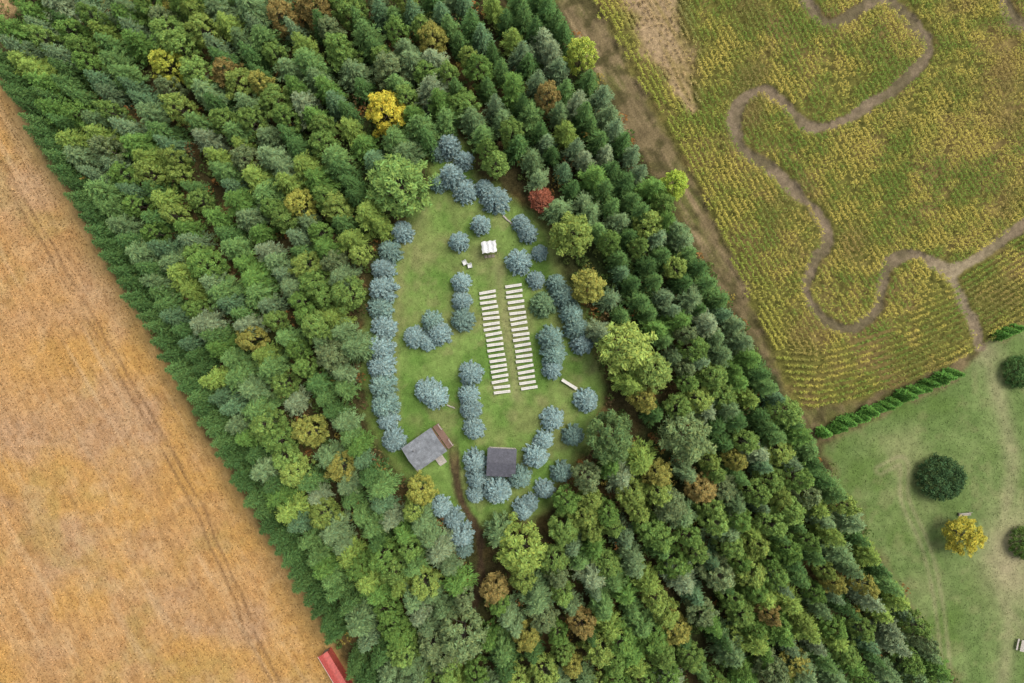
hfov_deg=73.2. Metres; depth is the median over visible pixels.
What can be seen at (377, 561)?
broadleaf tree
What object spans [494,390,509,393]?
plank bench
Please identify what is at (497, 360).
plank bench
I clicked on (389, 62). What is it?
tree
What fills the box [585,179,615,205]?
spruce tree
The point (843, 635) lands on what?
broadleaf tree
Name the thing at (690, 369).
broadleaf tree
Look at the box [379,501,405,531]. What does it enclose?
pine tree
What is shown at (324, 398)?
spruce tree
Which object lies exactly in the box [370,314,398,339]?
blue spruce
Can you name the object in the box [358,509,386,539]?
pine tree
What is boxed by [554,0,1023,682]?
dirt strip
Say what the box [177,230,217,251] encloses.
spruce tree
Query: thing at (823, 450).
grass tufts
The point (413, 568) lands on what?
pine tree
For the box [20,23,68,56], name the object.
broadleaf tree
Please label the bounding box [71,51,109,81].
broadleaf tree
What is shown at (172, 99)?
broadleaf tree
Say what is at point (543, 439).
blue spruce
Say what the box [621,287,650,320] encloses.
spruce tree
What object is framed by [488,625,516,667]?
pine tree
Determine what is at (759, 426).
spruce tree
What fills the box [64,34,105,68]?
broadleaf tree
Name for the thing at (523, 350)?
plank bench
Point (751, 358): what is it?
pine tree
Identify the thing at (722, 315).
spruce tree
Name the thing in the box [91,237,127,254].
spruce tree
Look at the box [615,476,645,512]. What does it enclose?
broadleaf tree
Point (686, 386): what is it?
broadleaf tree
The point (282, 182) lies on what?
pine tree
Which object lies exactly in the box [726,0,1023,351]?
maze path
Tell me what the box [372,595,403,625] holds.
broadleaf tree
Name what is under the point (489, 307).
plank bench
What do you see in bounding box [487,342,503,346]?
plank bench
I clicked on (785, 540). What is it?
spruce tree
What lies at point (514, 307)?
plank bench
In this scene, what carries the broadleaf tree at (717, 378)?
on the forest floor
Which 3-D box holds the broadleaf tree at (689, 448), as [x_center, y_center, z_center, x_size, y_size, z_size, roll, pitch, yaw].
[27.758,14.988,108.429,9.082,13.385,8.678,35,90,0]
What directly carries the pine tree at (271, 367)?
on the forest floor
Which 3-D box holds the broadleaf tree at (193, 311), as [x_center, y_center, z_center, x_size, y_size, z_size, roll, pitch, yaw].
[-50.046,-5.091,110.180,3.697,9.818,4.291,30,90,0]
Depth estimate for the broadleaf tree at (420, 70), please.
108.71 m
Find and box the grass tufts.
[363,136,1023,682]
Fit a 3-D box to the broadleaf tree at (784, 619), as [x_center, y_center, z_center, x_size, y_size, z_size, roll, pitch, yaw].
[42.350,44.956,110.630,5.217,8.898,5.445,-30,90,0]
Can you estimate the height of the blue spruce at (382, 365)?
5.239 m
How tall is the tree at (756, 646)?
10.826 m
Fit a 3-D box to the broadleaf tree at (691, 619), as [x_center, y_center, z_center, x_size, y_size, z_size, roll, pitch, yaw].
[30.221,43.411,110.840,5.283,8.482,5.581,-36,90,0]
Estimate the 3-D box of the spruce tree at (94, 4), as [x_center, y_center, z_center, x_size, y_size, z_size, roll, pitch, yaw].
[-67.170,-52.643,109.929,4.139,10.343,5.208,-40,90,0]
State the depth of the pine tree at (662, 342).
109.98 m
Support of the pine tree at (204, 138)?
on the forest floor
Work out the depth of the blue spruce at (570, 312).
112.16 m
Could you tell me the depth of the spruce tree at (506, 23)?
111.27 m
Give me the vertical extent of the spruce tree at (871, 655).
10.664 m
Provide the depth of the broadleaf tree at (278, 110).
107.31 m
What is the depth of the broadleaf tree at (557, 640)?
108.63 m
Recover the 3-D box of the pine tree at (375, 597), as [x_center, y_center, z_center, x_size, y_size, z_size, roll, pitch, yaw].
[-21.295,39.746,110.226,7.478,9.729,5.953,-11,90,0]
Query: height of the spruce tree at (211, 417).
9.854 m
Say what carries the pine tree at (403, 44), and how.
on the forest floor
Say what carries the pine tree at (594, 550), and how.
on the forest floor
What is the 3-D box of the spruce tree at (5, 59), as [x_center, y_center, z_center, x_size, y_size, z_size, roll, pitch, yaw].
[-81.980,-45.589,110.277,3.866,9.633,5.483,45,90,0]
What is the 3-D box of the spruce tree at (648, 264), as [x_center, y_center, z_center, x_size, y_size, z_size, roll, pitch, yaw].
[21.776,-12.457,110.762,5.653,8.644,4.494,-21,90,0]
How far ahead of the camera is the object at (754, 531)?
109.40 m
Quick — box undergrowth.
[0,0,957,682]
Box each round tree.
[914,452,967,501]
[1001,354,1023,388]
[1008,525,1023,559]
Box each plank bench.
[479,290,495,294]
[480,294,495,299]
[480,300,496,304]
[482,305,497,309]
[482,311,498,314]
[483,316,499,319]
[483,321,499,325]
[484,326,499,330]
[485,331,501,336]
[486,337,502,341]
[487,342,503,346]
[487,347,503,351]
[488,353,504,357]
[489,358,505,362]
[490,363,506,367]
[491,368,506,373]
[492,374,508,378]
[492,379,507,383]
[493,385,509,388]
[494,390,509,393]
[505,283,521,287]
[506,289,522,293]
[506,294,522,298]
[508,299,523,303]
[508,305,524,309]
[509,311,525,314]
[510,316,526,320]
[511,321,526,325]
[511,327,527,330]
[513,332,529,336]
[513,337,529,341]
[514,342,530,346]
[515,348,531,352]
[516,353,532,357]
[516,359,531,362]
[517,364,533,368]
[518,369,534,374]
[518,375,534,379]
[519,380,535,384]
[521,385,537,389]
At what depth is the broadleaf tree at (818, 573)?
109.63 m
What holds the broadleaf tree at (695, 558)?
on the forest floor
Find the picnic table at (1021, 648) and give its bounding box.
[1016,639,1023,651]
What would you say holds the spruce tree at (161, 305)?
on the forest floor
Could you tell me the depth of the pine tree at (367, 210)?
109.50 m
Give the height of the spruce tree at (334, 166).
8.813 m
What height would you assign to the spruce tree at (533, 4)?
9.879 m
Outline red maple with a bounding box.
[528,187,553,212]
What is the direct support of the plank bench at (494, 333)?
on the clearing lawn at (441, 225)
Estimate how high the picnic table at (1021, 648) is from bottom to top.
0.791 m
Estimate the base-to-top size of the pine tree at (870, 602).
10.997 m
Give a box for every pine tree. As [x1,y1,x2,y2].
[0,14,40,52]
[7,50,59,84]
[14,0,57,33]
[17,57,63,95]
[22,71,70,101]
[34,95,84,132]
[41,0,89,27]
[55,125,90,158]
[62,139,108,176]
[81,108,126,136]
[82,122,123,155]
[82,173,135,213]
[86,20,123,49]
[93,197,134,220]
[98,48,144,87]
[101,0,148,30]
[104,212,149,236]
[108,62,149,95]
[110,2,145,34]
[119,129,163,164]
[121,28,156,66]
[125,237,162,274]
[131,146,173,178]
[134,101,173,133]
[138,271,180,295]
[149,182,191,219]
[158,246,200,280]
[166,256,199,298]
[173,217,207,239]
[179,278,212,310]
[182,110,220,134]
[189,305,231,341]
[191,76,238,121]
[191,127,233,156]
[198,265,235,295]
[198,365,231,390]
[201,205,237,228]
[203,0,242,22]
[203,146,238,170]
[204,0,246,36]
[204,331,247,358]
[205,273,245,309]
[207,160,245,189]
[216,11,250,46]
[218,235,255,259]
[220,346,253,371]
[221,120,259,147]
[223,187,257,224]
[224,412,250,434]
[225,353,260,397]
[230,26,255,58]
[231,135,256,163]
[232,253,264,273]
[232,313,270,337]
[233,91,269,123]
[234,428,260,447]
[235,0,273,31]
[235,206,272,233]
[237,367,275,403]
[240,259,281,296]
[241,159,278,193]
[241,390,288,426]
[244,275,279,311]
[247,24,291,65]
[248,451,283,485]
[249,220,279,245]
[252,175,286,217]
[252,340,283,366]
[254,240,289,266]
[255,143,294,172]
[256,124,284,148]
[258,349,292,387]
[261,483,305,510]
[264,0,294,25]
[264,250,290,270]
[270,150,302,187]
[273,57,308,90]
[273,171,310,201]
[274,325,311,353]
[274,486,311,526]
[279,272,309,302]
[283,384,311,416]
[284,73,312,96]
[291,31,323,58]
[291,47,336,92]
[291,88,323,130]
[293,149,326,187]
[297,164,341,194]
[297,209,326,236]
[297,526,323,550]
[301,66,340,99]
[302,104,338,130]
[305,537,334,565]
[307,478,335,509]
[310,541,345,580]
[312,327,331,351]
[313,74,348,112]
[313,235,342,267]
[313,439,350,470]
[318,508,352,546]
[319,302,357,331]
[320,555,347,589]
[321,142,355,181]
[329,262,363,294]
[329,360,359,383]
[329,406,365,432]
[330,316,358,343]
[332,523,357,559]
[333,377,361,400]
[336,58,376,94]
[336,115,366,146]
[336,228,373,252]
[336,469,363,495]
[336,531,372,570]
[339,418,364,450]
[344,596,381,638]
[346,427,377,459]
[350,133,382,165]
[351,18,386,53]
[351,498,378,526]
[353,548,389,595]
[355,198,389,237]
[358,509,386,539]
[359,576,398,605]
[366,468,403,501]
[369,214,395,242]
[376,656,401,682]
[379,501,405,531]
[381,122,411,157]
[382,668,411,682]
[383,4,408,37]
[383,73,416,105]
[388,563,410,597]
[392,137,427,164]
[393,37,421,61]
[393,515,418,544]
[397,47,430,84]
[398,646,422,675]
[400,104,425,128]
[400,548,430,577]
[401,113,443,148]
[402,575,428,614]
[407,595,438,626]
[408,653,433,682]
[410,498,436,539]
[414,73,448,115]
[414,605,447,637]
[415,517,446,548]
[418,48,450,77]
[423,578,444,603]
[424,527,456,568]
[426,87,458,121]
[429,590,453,619]
[434,105,459,138]
[436,551,465,575]
[439,562,478,596]
[440,12,460,43]
[442,0,473,16]
[453,664,475,682]
[454,105,492,138]
[467,122,496,152]
[476,615,505,651]
[477,665,501,682]
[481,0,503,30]
[481,510,512,548]
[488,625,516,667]
[490,106,512,138]
[496,590,519,628]
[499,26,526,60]
[500,71,526,114]
[501,604,528,638]
[512,579,556,615]
[514,98,547,138]
[519,147,544,179]
[524,166,549,192]
[525,563,546,600]
[528,26,557,61]
[534,659,571,682]
[536,37,562,78]
[538,195,572,224]
[546,100,569,132]
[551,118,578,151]
[555,589,585,616]
[565,89,588,121]
[568,542,589,570]
[570,556,608,590]
[571,149,596,173]
[571,190,593,215]
[573,657,596,682]
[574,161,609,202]
[575,200,602,225]
[581,528,606,561]
[584,318,609,344]
[585,586,614,621]
[589,221,607,247]
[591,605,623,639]
[594,105,623,129]
[594,143,613,166]
[597,446,620,482]
[599,563,627,592]
[602,212,634,233]
[604,460,635,492]
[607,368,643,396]
[609,572,639,605]
[613,626,648,670]
[615,539,642,563]
[618,543,645,578]
[618,588,643,620]
[621,599,656,638]
[623,436,657,476]
[625,558,660,595]
[625,650,651,677]
[632,176,666,205]
[637,315,672,341]
[651,330,674,350]
[653,209,675,233]
[653,660,683,682]
[656,491,697,529]
[658,309,693,331]
[658,552,697,595]
[660,345,681,367]
[663,217,689,252]
[665,224,693,254]
[667,454,697,485]
[669,245,697,263]
[671,282,702,316]
[685,646,710,682]
[690,308,719,337]
[693,391,716,424]
[696,605,722,638]
[700,512,743,543]
[703,326,724,347]
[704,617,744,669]
[706,339,732,367]
[710,390,740,423]
[717,313,745,335]
[719,654,758,682]
[720,483,745,515]
[722,328,754,354]
[725,358,742,377]
[725,370,748,394]
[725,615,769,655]
[733,346,761,369]
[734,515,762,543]
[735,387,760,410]
[736,436,771,462]
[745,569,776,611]
[746,374,778,398]
[746,639,774,664]
[754,660,789,679]
[756,420,786,446]
[766,611,795,647]
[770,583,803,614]
[775,641,817,682]
[779,419,813,447]
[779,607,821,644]
[787,434,818,462]
[790,671,814,682]
[797,629,826,656]
[798,588,832,619]
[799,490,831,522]
[802,506,836,528]
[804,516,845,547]
[804,644,838,674]
[809,656,846,682]
[812,539,854,562]
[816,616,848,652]
[817,469,848,504]
[817,675,851,682]
[828,552,863,579]
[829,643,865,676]
[830,505,866,533]
[840,579,886,612]
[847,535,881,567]
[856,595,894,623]
[860,566,904,597]
[862,647,899,682]
[865,608,903,641]
[867,662,902,682]
[868,623,911,657]
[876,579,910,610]
[888,652,927,682]
[904,636,943,664]
[906,642,955,682]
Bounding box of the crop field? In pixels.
[0,83,353,682]
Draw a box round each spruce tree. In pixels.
[0,33,54,64]
[0,49,17,67]
[0,61,25,86]
[0,70,37,92]
[0,80,42,104]
[3,87,43,113]
[12,97,56,125]
[17,112,61,133]
[23,15,64,47]
[23,124,70,145]
[29,86,74,113]
[33,138,63,164]
[39,42,99,79]
[42,148,75,171]
[46,113,87,137]
[46,163,88,190]
[48,57,95,89]
[49,9,94,41]
[49,73,97,102]
[57,175,98,199]
[59,84,105,114]
[63,189,98,208]
[72,202,112,218]
[74,0,104,20]
[75,0,122,30]
[75,165,116,185]
[77,210,114,229]
[83,69,129,98]
[84,220,118,243]
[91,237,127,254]
[93,31,138,63]
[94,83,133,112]
[97,248,133,267]
[100,153,138,180]
[107,264,143,278]
[108,116,152,142]
[114,230,159,249]
[115,182,151,207]
[116,76,157,102]
[116,272,149,295]
[118,16,156,41]
[119,288,153,311]
[126,89,172,125]
[128,296,157,313]
[134,258,166,277]
[135,309,163,328]
[140,207,179,238]
[141,174,183,198]
[142,318,178,335]
[145,120,194,144]
[145,233,186,257]
[148,282,187,304]
[149,331,186,351]
[152,134,196,162]
[153,292,189,313]
[156,345,189,364]
[159,305,190,327]
[164,352,193,383]
[171,319,201,341]
[172,365,203,384]
[176,373,208,395]
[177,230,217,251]
[177,335,207,352]
[180,180,214,205]
[184,343,219,364]
[187,385,214,404]
[191,397,226,418]
[192,358,220,376]
[197,408,230,428]
[198,321,237,345]
[202,91,237,123]
[203,32,240,62]
[205,413,235,439]
[207,46,245,70]
[208,385,241,407]
[210,429,240,448]
[214,224,249,247]
[214,434,248,459]
[216,293,251,315]
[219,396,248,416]
[220,177,250,193]
[223,446,253,470]
[228,460,253,486]
[230,302,261,320]
[237,40,273,73]
[237,471,266,493]
[243,487,267,508]
[244,12,271,33]
[244,438,271,465]
[248,61,277,86]
[253,499,278,520]
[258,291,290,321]
[258,510,286,535]
[262,473,290,494]
[268,522,298,545]
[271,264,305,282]
[274,531,302,555]
[277,123,307,148]
[281,534,309,568]
[283,16,309,48]
[285,227,317,250]
[286,135,322,160]
[287,501,322,532]
[287,548,313,579]
[289,242,318,265]
[291,563,317,593]
[298,463,335,492]
[302,367,336,398]
[303,572,325,607]
[310,590,339,619]
[311,8,338,50]
[316,387,340,409]
[319,601,344,632]
[321,398,355,420]
[323,575,355,602]
[324,89,355,122]
[324,612,349,645]
[327,159,366,193]
[330,214,364,237]
[336,99,365,128]
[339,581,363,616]
[340,174,368,195]
[341,483,368,510]
[344,188,374,215]
[345,641,370,680]
[350,6,373,40]
[352,652,379,682]
[354,77,377,105]
[354,448,375,470]
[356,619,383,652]
[358,456,390,486]
[360,671,381,682]
[362,35,395,70]
[363,148,384,173]
[367,493,401,513]
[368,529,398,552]
[370,0,392,38]
[370,633,393,669]
[403,0,429,40]
[418,126,444,163]
[419,0,447,15]
[430,1,453,32]
[446,76,468,108]
[448,30,474,61]
[452,0,478,27]
[459,8,490,48]
[470,22,495,55]
[476,76,499,107]
[482,93,504,123]
[485,40,500,73]
[487,641,523,682]
[493,57,513,87]
[495,8,516,41]
[503,133,533,167]
[506,0,532,18]
[506,40,538,75]
[509,92,529,118]
[513,0,533,39]
[513,52,540,87]
[517,627,546,664]
[524,15,544,49]
[524,69,546,104]
[526,120,550,148]
[527,0,542,14]
[534,133,557,162]
[535,0,556,28]
[541,146,562,169]
[542,57,571,86]
[545,8,570,42]
[549,79,575,105]
[551,20,574,56]
[552,161,572,191]
[558,179,581,202]
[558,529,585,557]
[560,137,589,166]
[569,101,593,137]
[574,69,599,100]
[575,610,598,647]
[576,115,600,143]
[582,581,603,601]
[583,129,613,159]
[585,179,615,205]
[587,84,614,115]
[592,284,623,313]
[598,197,619,225]
[599,118,625,148]
[600,160,621,182]
[603,249,631,271]
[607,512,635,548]
[608,263,630,285]
[608,303,630,325]
[610,170,636,200]
[611,226,638,250]
[612,131,631,160]
[615,191,641,214]
[617,272,641,297]
[618,144,640,171]
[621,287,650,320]
[622,201,651,228]
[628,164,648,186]
[630,254,658,279]
[631,300,658,326]
[637,226,667,254]
[638,270,663,300]
[638,397,663,428]
[643,245,671,274]
[643,536,670,559]
[650,288,674,307]
[655,302,680,320]
[661,271,693,296]
[668,620,691,649]
[675,572,705,605]
[676,257,710,278]
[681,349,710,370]
[687,302,706,324]
[690,537,719,570]
[692,271,718,298]
[696,414,725,438]
[700,284,728,314]
[702,568,734,594]
[702,615,731,652]
[707,307,733,325]
[709,431,734,453]
[716,404,747,433]
[721,462,750,485]
[740,403,770,422]
[741,359,771,381]
[743,488,769,513]
[744,407,779,438]
[745,454,773,476]
[754,385,785,410]
[762,521,790,544]
[767,567,794,598]
[768,632,799,657]
[770,445,803,472]
[772,511,807,533]
[772,545,807,574]
[775,409,803,431]
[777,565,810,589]
[793,467,834,488]
[795,455,824,471]
[796,536,825,566]
[812,579,846,605]
[823,593,861,621]
[837,526,871,547]
[838,619,880,654]
[848,640,887,669]
[859,559,892,577]
[880,594,915,622]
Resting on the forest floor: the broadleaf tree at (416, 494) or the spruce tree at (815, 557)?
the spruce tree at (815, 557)
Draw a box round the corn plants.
[594,0,1023,407]
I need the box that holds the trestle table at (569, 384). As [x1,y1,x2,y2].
[561,379,576,389]
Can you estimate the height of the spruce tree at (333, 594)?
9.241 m
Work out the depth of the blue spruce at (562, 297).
112.28 m
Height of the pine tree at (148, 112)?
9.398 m
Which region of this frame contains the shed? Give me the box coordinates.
[318,647,351,682]
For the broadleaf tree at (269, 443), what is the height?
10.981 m
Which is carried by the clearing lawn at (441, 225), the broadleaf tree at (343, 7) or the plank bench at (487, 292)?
the plank bench at (487, 292)
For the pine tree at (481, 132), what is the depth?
110.58 m
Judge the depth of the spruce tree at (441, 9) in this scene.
110.10 m
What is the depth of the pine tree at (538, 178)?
110.92 m
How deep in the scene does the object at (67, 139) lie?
109.25 m
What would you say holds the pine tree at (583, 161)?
on the forest floor
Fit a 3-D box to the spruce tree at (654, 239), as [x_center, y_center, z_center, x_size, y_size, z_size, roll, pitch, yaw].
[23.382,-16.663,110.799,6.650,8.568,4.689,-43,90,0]
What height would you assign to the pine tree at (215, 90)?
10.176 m
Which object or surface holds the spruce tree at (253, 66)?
on the forest floor
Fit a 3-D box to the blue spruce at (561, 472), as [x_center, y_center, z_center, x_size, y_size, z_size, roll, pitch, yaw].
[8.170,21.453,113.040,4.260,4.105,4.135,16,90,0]
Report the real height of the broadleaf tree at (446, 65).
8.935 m
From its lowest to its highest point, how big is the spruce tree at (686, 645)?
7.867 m
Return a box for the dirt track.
[448,444,485,609]
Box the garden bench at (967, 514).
[958,512,971,516]
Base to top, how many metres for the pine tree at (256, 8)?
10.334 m
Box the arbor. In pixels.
[481,240,496,257]
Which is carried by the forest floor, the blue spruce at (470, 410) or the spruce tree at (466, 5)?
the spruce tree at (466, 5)
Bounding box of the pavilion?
[486,447,516,476]
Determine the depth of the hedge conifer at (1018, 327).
112.83 m
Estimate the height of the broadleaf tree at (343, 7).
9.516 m
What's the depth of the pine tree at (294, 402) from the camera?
111.76 m
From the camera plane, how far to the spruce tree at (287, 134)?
109.04 m
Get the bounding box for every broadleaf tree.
[12,0,42,11]
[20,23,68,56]
[37,0,66,13]
[54,18,95,50]
[60,99,94,131]
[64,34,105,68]
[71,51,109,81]
[74,1,114,33]
[86,134,128,162]
[91,100,136,125]
[106,161,139,185]
[121,192,155,219]
[132,160,171,187]
[133,0,170,27]
[139,221,171,243]
[140,0,169,10]
[147,48,187,89]
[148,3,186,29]
[148,15,190,54]
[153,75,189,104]
[157,92,203,125]
[157,144,191,172]
[158,27,202,71]
[158,202,192,223]
[165,163,193,183]
[168,0,208,22]
[179,0,209,26]
[179,54,221,92]
[181,242,214,268]
[181,297,214,319]
[184,10,224,49]
[186,188,215,212]
[186,249,230,279]
[208,106,240,136]
[210,56,244,91]
[224,67,259,101]
[229,143,262,171]
[235,325,270,351]
[236,105,270,139]
[247,69,284,101]
[248,404,287,442]
[255,82,295,122]
[260,197,284,220]
[260,418,295,455]
[261,39,287,68]
[261,310,289,331]
[266,0,299,37]
[270,204,300,233]
[270,368,301,397]
[271,103,309,132]
[271,443,302,476]
[278,453,315,488]
[283,188,317,221]
[285,336,312,361]
[287,250,322,281]
[287,290,314,311]
[291,355,324,378]
[291,413,329,448]
[293,302,318,326]
[294,0,331,29]
[298,265,332,304]
[300,309,334,344]
[307,113,339,139]
[307,220,334,242]
[308,129,341,158]
[309,496,345,530]
[311,283,341,310]
[312,184,339,211]
[314,339,348,373]
[316,189,354,222]
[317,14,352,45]
[320,249,348,273]
[322,32,358,67]
[323,450,357,482]
[326,41,363,76]
[328,0,343,10]
[330,275,366,312]
[331,0,368,30]
[336,329,382,363]
[345,548,371,581]
[348,244,372,266]
[363,0,389,11]
[364,90,405,137]
[365,153,441,219]
[366,535,401,574]
[370,44,389,73]
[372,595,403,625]
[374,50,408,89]
[377,609,408,642]
[380,547,410,586]
[383,14,410,47]
[385,618,418,653]
[386,627,420,668]
[391,0,418,15]
[394,83,422,108]
[398,536,422,563]
[402,498,425,522]
[405,469,439,505]
[407,565,441,601]
[409,13,433,40]
[412,58,441,86]
[417,18,449,53]
[417,627,446,661]
[420,664,444,682]
[426,641,457,676]
[437,58,459,91]
[437,654,462,682]
[438,597,490,663]
[448,87,481,120]
[453,585,474,611]
[458,45,477,70]
[462,52,493,91]
[463,654,489,682]
[475,137,497,161]
[478,571,508,607]
[481,150,509,179]
[484,587,510,616]
[495,512,547,573]
[499,116,523,148]
[503,656,530,682]
[509,564,537,595]
[512,618,539,652]
[527,602,560,633]
[527,651,559,682]
[534,80,561,116]
[539,543,570,577]
[542,559,570,589]
[548,211,593,258]
[548,510,579,547]
[548,616,567,647]
[550,581,574,608]
[550,635,575,665]
[551,483,581,513]
[560,646,582,678]
[561,36,599,75]
[566,604,596,640]
[567,492,603,529]
[570,268,606,303]
[570,459,601,494]
[575,626,616,668]
[577,489,602,511]
[579,516,602,542]
[585,408,634,464]
[588,671,613,682]
[591,547,622,577]
[594,318,657,375]
[595,496,618,526]
[596,229,620,256]
[600,617,635,657]
[602,513,625,538]
[602,666,632,682]
[603,649,625,677]
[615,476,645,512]
[625,386,656,414]
[626,237,649,258]
[626,348,672,394]
[627,501,652,522]
[631,210,663,239]
[631,509,665,543]
[632,667,656,682]
[637,618,668,659]
[640,583,669,615]
[641,457,672,488]
[641,517,677,553]
[644,481,672,509]
[649,636,675,672]
[650,191,675,213]
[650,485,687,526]
[650,597,679,629]
[651,657,682,682]
[654,542,692,579]
[657,411,717,464]
[659,168,688,201]
[659,608,692,645]
[662,252,687,278]
[662,392,693,419]
[672,325,696,344]
[672,524,701,548]
[673,358,695,379]
[673,371,698,392]
[674,637,705,672]
[675,332,709,362]
[681,538,708,564]
[683,386,713,414]
[683,466,718,504]
[684,597,719,627]
[689,490,725,522]
[693,504,729,537]
[694,361,727,390]
[694,551,735,593]
[697,450,721,470]
[697,665,729,682]
[700,383,737,409]
[700,463,726,483]
[701,674,725,682]
[710,474,737,502]
[711,532,744,559]
[713,582,746,613]
[716,648,751,682]
[718,596,756,629]
[721,448,747,470]
[723,501,751,532]
[727,545,752,573]
[730,428,759,454]
[732,552,766,588]
[736,478,772,507]
[737,569,768,603]
[737,611,765,639]
[740,525,770,561]
[741,647,789,682]
[751,508,788,537]
[752,466,789,496]
[753,544,780,570]
[753,603,781,626]
[761,438,795,466]
[761,605,792,640]
[762,557,789,592]
[763,485,792,510]
[765,395,803,430]
[768,533,803,565]
[769,495,806,525]
[776,641,811,678]
[778,462,814,493]
[786,609,813,634]
[789,482,821,509]
[792,527,821,552]
[798,577,826,603]
[811,557,838,580]
[817,568,847,595]
[817,613,847,640]
[821,487,862,515]
[826,631,861,668]
[844,612,876,642]
[845,564,880,599]
[847,665,878,682]
[885,641,925,676]
[895,608,933,639]
[899,670,938,682]
[900,618,940,654]
[941,515,987,557]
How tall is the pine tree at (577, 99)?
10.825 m
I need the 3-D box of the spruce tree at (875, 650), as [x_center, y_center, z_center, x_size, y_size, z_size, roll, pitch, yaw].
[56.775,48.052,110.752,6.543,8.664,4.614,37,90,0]
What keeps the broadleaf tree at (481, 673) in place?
on the forest floor
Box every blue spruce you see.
[366,297,394,318]
[367,355,397,377]
[368,275,401,301]
[369,334,397,358]
[369,372,399,395]
[370,257,397,281]
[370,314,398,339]
[371,390,400,416]
[376,412,401,430]
[377,239,404,265]
[381,426,407,451]
[390,221,414,244]
[403,324,426,349]
[414,376,438,401]
[420,332,437,351]
[421,309,443,331]
[423,380,449,410]
[427,321,454,346]
[428,145,444,163]
[428,174,445,193]
[431,494,452,518]
[437,134,461,161]
[439,163,466,192]
[442,504,465,528]
[447,520,475,546]
[448,231,469,253]
[450,272,472,291]
[450,306,476,332]
[451,291,472,309]
[452,179,476,206]
[453,150,474,171]
[455,540,473,558]
[458,359,484,386]
[458,383,480,404]
[459,400,483,419]
[462,417,486,439]
[462,446,486,471]
[465,467,488,488]
[465,485,484,502]
[469,215,490,236]
[476,179,493,197]
[478,186,511,214]
[483,476,511,504]
[504,248,533,275]
[507,462,532,488]
[511,213,530,232]
[511,496,534,520]
[517,222,538,244]
[520,491,538,511]
[521,440,549,468]
[526,270,544,290]
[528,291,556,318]
[531,244,547,262]
[532,428,553,448]
[533,477,556,498]
[535,324,563,350]
[539,342,567,365]
[539,405,563,430]
[541,362,562,379]
[544,274,566,293]
[549,283,575,309]
[549,459,572,482]
[557,301,582,324]
[561,423,584,445]
[562,318,587,340]
[568,334,593,355]
[571,387,597,413]
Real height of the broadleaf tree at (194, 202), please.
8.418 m
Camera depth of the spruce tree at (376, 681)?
112.64 m
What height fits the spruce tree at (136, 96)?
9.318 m
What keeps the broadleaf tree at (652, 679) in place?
on the forest floor
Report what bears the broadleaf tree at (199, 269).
on the forest floor
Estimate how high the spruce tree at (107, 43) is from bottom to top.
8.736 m
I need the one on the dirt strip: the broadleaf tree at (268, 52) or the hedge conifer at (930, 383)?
the hedge conifer at (930, 383)
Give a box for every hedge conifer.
[814,424,832,438]
[825,424,841,434]
[828,420,847,433]
[835,414,857,427]
[844,412,863,423]
[854,410,870,423]
[858,404,879,418]
[870,403,886,413]
[876,400,895,411]
[884,395,902,407]
[892,387,918,401]
[892,393,909,402]
[905,384,924,394]
[912,383,932,393]
[918,377,939,388]
[929,375,949,388]
[931,370,958,381]
[940,367,965,379]
[991,329,1011,340]
[996,326,1020,335]
[1007,323,1023,332]
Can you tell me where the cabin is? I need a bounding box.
[401,423,453,471]
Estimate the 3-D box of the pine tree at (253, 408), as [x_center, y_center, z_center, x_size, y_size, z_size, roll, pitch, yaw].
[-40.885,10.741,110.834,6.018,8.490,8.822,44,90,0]
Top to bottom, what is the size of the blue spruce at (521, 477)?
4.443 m
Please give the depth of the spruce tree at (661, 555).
110.45 m
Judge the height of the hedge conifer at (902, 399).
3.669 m
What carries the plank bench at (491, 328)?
on the clearing lawn at (441, 225)
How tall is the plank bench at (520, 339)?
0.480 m
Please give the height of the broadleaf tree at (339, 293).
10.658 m
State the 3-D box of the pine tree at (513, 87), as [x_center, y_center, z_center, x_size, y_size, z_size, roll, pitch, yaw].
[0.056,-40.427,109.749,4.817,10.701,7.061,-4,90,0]
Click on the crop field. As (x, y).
(37, 155)
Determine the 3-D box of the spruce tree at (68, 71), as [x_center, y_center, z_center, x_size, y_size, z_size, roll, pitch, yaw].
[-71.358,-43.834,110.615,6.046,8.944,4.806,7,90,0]
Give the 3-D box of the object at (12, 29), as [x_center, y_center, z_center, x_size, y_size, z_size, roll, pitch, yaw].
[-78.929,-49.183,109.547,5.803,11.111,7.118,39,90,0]
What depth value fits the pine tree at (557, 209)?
110.20 m
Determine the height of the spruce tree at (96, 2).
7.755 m
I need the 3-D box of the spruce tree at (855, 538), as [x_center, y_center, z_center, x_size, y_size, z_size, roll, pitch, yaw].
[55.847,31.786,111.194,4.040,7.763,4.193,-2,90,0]
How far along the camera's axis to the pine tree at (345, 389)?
111.05 m
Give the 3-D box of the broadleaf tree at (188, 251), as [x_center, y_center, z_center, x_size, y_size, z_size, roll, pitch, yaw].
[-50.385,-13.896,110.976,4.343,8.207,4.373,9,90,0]
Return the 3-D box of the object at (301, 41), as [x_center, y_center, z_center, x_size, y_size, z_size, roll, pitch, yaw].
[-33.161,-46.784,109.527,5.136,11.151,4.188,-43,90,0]
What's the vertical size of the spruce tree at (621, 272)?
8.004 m
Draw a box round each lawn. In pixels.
[360,129,607,535]
[824,331,1023,682]
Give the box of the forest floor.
[0,0,955,682]
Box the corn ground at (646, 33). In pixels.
[597,0,1023,409]

